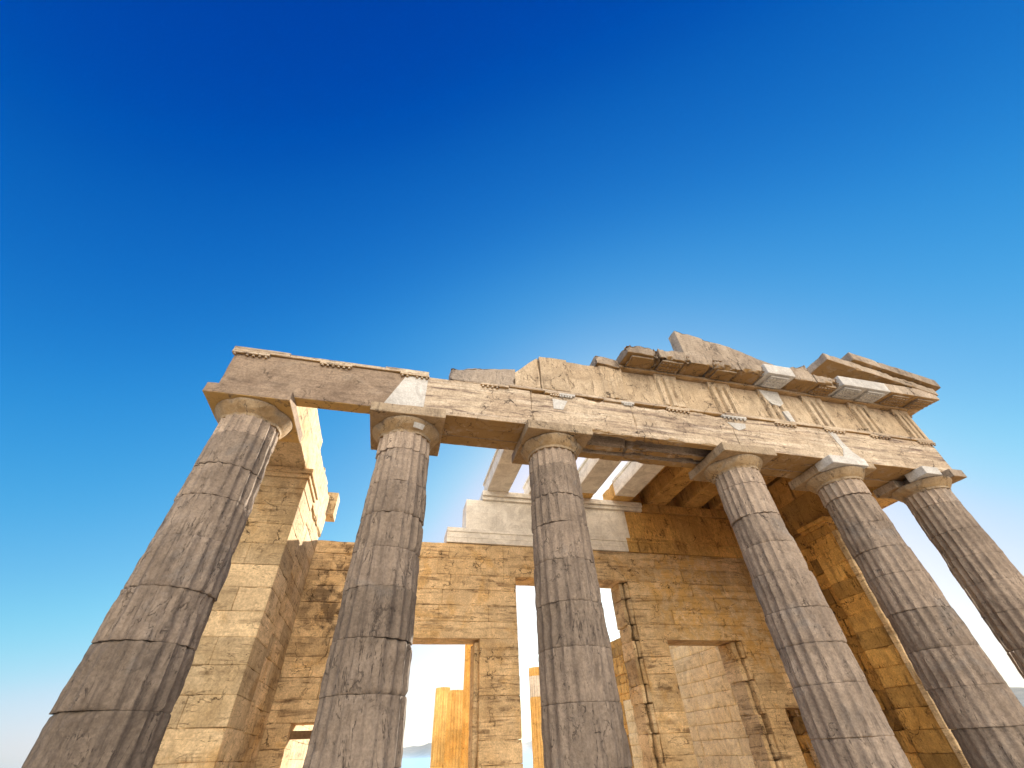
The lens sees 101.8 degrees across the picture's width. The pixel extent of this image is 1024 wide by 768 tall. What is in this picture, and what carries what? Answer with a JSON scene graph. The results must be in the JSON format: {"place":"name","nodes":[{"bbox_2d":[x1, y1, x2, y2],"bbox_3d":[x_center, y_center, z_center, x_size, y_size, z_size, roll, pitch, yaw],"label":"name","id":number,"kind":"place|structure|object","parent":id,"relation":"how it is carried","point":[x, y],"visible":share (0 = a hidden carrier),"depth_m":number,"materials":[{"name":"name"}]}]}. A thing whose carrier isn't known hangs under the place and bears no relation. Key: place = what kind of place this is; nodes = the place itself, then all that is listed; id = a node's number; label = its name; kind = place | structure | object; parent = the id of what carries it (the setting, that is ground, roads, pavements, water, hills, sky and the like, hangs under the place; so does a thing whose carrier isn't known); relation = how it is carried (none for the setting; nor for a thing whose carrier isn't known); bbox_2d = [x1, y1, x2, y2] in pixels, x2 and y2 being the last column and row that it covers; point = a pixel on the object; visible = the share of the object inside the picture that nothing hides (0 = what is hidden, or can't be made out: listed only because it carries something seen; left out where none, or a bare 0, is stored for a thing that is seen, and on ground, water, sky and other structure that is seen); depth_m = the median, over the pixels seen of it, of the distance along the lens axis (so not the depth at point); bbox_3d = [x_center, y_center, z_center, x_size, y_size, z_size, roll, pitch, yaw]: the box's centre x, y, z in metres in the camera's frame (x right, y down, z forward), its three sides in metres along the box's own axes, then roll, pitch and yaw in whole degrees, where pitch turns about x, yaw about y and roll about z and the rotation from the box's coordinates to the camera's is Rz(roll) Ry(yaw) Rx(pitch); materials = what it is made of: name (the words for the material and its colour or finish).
{"place":"outdoors","nodes":[
{"label":"outdoors","id":0,"kind":"place"},
{"bbox_2d":[430,687,449,767],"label":"slender column","id":1,"kind":"structure","parent":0,"point":[439,732],"depth_m":26.35,"materials":[{"name":"stone"}]},
{"bbox_2d":[444,690,462,767],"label":"slender column","id":2,"kind":"structure","parent":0,"point":[452,749],"depth_m":21.44,"materials":[{"name":"stone"}]},
{"bbox_2d":[0,0,1023,767],"label":"sky","id":3,"kind":"structure","parent":0,"point":[435,187],"materials":[{"name":"blue"}]},
{"bbox_2d":[529,667,543,767],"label":"slender column","id":4,"kind":"structure","parent":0,"point":[535,710],"depth_m":24.36,"materials":[{"name":"stone"}]},
{"bbox_2d":[401,687,1023,767],"bbox_3d":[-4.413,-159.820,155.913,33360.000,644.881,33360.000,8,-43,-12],"label":"hills","id":5,"kind":"structure","parent":0,"point":[416,756],"depth_m":5085.88,"materials":[{"name":"white"}]},
{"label":"pavement","id":6,"kind":"structure","parent":0,"visible":0},
{"bbox_2d":[21,382,302,767],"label":"doric column","id":7,"kind":"structure","parent":6,"relation":"on","point":[114,704],"depth_m":6.46,"materials":[{"name":"stone"}]},
{"bbox_2d":[153,465,318,767],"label":"side wall","id":8,"kind":"structure","parent":6,"relation":"on","point":[220,712],"depth_m":9.56,"materials":[{"name":"stone"}]},
{"bbox_2d":[267,406,339,536],"bbox_3d":[-6.702,2.517,13.031,1.586,1.830,8.502,8,-43,-12],"label":"side architrave","id":9,"kind":"object","parent":8,"relation":"on","point":[305,452],"visible":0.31,"depth_m":11.80,"materials":[{"name":"stone"}]},
{"bbox_2d":[303,401,445,767],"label":"doric column","id":10,"kind":"structure","parent":6,"relation":"on","point":[360,719],"depth_m":7.05,"materials":[{"name":"stone"}]},
{"bbox_2d":[254,540,820,767],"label":"door wall","id":11,"kind":"structure","parent":6,"relation":"on","point":[466,595],"depth_m":14.74,"materials":[{"name":"beige stone"}]},
{"bbox_2d":[460,645,471,767],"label":"door jamb","id":12,"kind":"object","parent":11,"relation":"attached to","point":[465,729],"depth_m":17.75,"materials":[{"name":"stone"}]},
{"bbox_2d":[444,490,743,558],"bbox_3d":[4.462,6.257,18.750,14.722,2.914,1.343,8,-43,-12],"label":"wall crown","id":13,"kind":"object","parent":11,"relation":"on","point":[636,525],"visible":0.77,"depth_m":18.10,"materials":[{"name":"white stone"}]},
{"bbox_2d":[483,449,521,491],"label":"ceiling beam","id":14,"kind":"structure","parent":13,"relation":"on","point":[502,472],"depth_m":16.73,"materials":[{"name":"white stone"}]},
{"bbox_2d":[578,458,620,498],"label":"ceiling beam","id":15,"kind":"structure","parent":13,"relation":"on","point":[594,474],"depth_m":17.13,"materials":[{"name":"white stone"}]},
{"bbox_2d":[602,461,663,501],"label":"ceiling beam","id":16,"kind":"structure","parent":13,"relation":"on","point":[631,481],"depth_m":17.78,"materials":[{"name":"white stone"}]},
{"bbox_2d":[638,466,666,493],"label":"ceiling slab","id":17,"kind":"structure","parent":16,"relation":"on","point":[653,479],"depth_m":18.90,"materials":[{"name":"stone"}]},
{"bbox_2d":[640,466,692,505],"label":"ceiling beam","id":18,"kind":"structure","parent":13,"relation":"on","point":[666,485],"depth_m":18.25,"materials":[{"name":"stone"}]},
{"bbox_2d":[674,481,717,507],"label":"ceiling beam","id":19,"kind":"structure","parent":13,"relation":"on","point":[696,494],"depth_m":19.01,"materials":[{"name":"stone"}]},
{"bbox_2d":[706,475,776,509],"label":"ceiling beam","id":20,"kind":"structure","parent":13,"relation":"on","point":[715,503],"depth_m":19.70,"materials":[{"name":"stone"}]},
{"bbox_2d":[512,419,632,767],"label":"doric column","id":21,"kind":"structure","parent":6,"relation":"on","point":[582,724],"depth_m":7.76,"materials":[{"name":"stone"}]},
{"bbox_2d":[610,516,970,767],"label":"side wall","id":22,"kind":"structure","parent":6,"relation":"on","point":[924,736],"depth_m":13.38,"materials":[{"name":"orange stone"}]},
{"bbox_2d":[766,477,897,538],"bbox_3d":[12.132,4.654,17.337,1.608,2.976,6.782,8,-43,-12],"label":"side architrave","id":23,"kind":"object","parent":22,"relation":"on","point":[797,509],"visible":0.2,"depth_m":16.65,"materials":[{"name":"orange stone"}]},
{"bbox_2d":[688,442,911,767],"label":"doric column","id":24,"kind":"structure","parent":6,"relation":"on","point":[836,700],"depth_m":8.83,"materials":[{"name":"stone"}]},
{"bbox_2d":[788,455,1023,767],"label":"doric column","id":25,"kind":"structure","parent":6,"relation":"on","point":[979,706],"depth_m":9.67,"materials":[{"name":"stone"}]},
{"bbox_2d":[219,345,951,486],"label":"entablature","id":26,"kind":"structure","parent":25,"relation":"on","point":[640,404],"depth_m":12.01,"materials":[{"name":"brown stone"}]},
{"bbox_2d":[449,368,514,385],"bbox_3d":[-0.871,0.055,11.517,1.813,0.739,1.008,8,-43,-12],"label":"frieze fragment","id":27,"kind":"object","parent":26,"relation":"on","point":[501,376],"visible":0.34,"depth_m":11.13,"materials":[{"name":"grey stone"}]},
{"bbox_2d":[523,476,530,493],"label":"ceiling beam","id":28,"kind":"structure","parent":26,"relation":"attached to","point":[526,488],"depth_m":18.30,"materials":[{"name":"white stone"}]},
{"bbox_2d":[668,331,772,365],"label":"pediment slab","id":29,"kind":"structure","parent":26,"relation":"on","point":[687,344],"depth_m":14.48,"materials":[{"name":"stone"}]},
{"bbox_2d":[790,365,809,373],"bbox_3d":[9.828,-0.240,14.483,0.735,0.737,0.624,8,-43,-12],"label":"stone fragment","id":30,"kind":"object","parent":26,"relation":"on","point":[802,369],"visible":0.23,"depth_m":14.33,"materials":[{"name":"stone"}]},
{"bbox_2d":[806,352,940,395],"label":"raking cornice","id":31,"kind":"structure","parent":26,"relation":"on","point":[850,365],"depth_m":14.72,"materials":[{"name":"stone"}]},
{"bbox_2d":[873,466,1023,678],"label":"doric column","id":32,"kind":"structure","parent":6,"relation":"on","point":[987,575],"depth_m":11.61,"materials":[{"name":"stone"}]},
{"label":"pavement","id":33,"kind":"structure","parent":0,"visible":0},
{"bbox_2d":[623,646,754,767],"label":"hall wall","id":34,"kind":"structure","parent":33,"relation":"on","point":[719,737],"depth_m":19.52,"materials":[{"name":"stone"}]}
]}

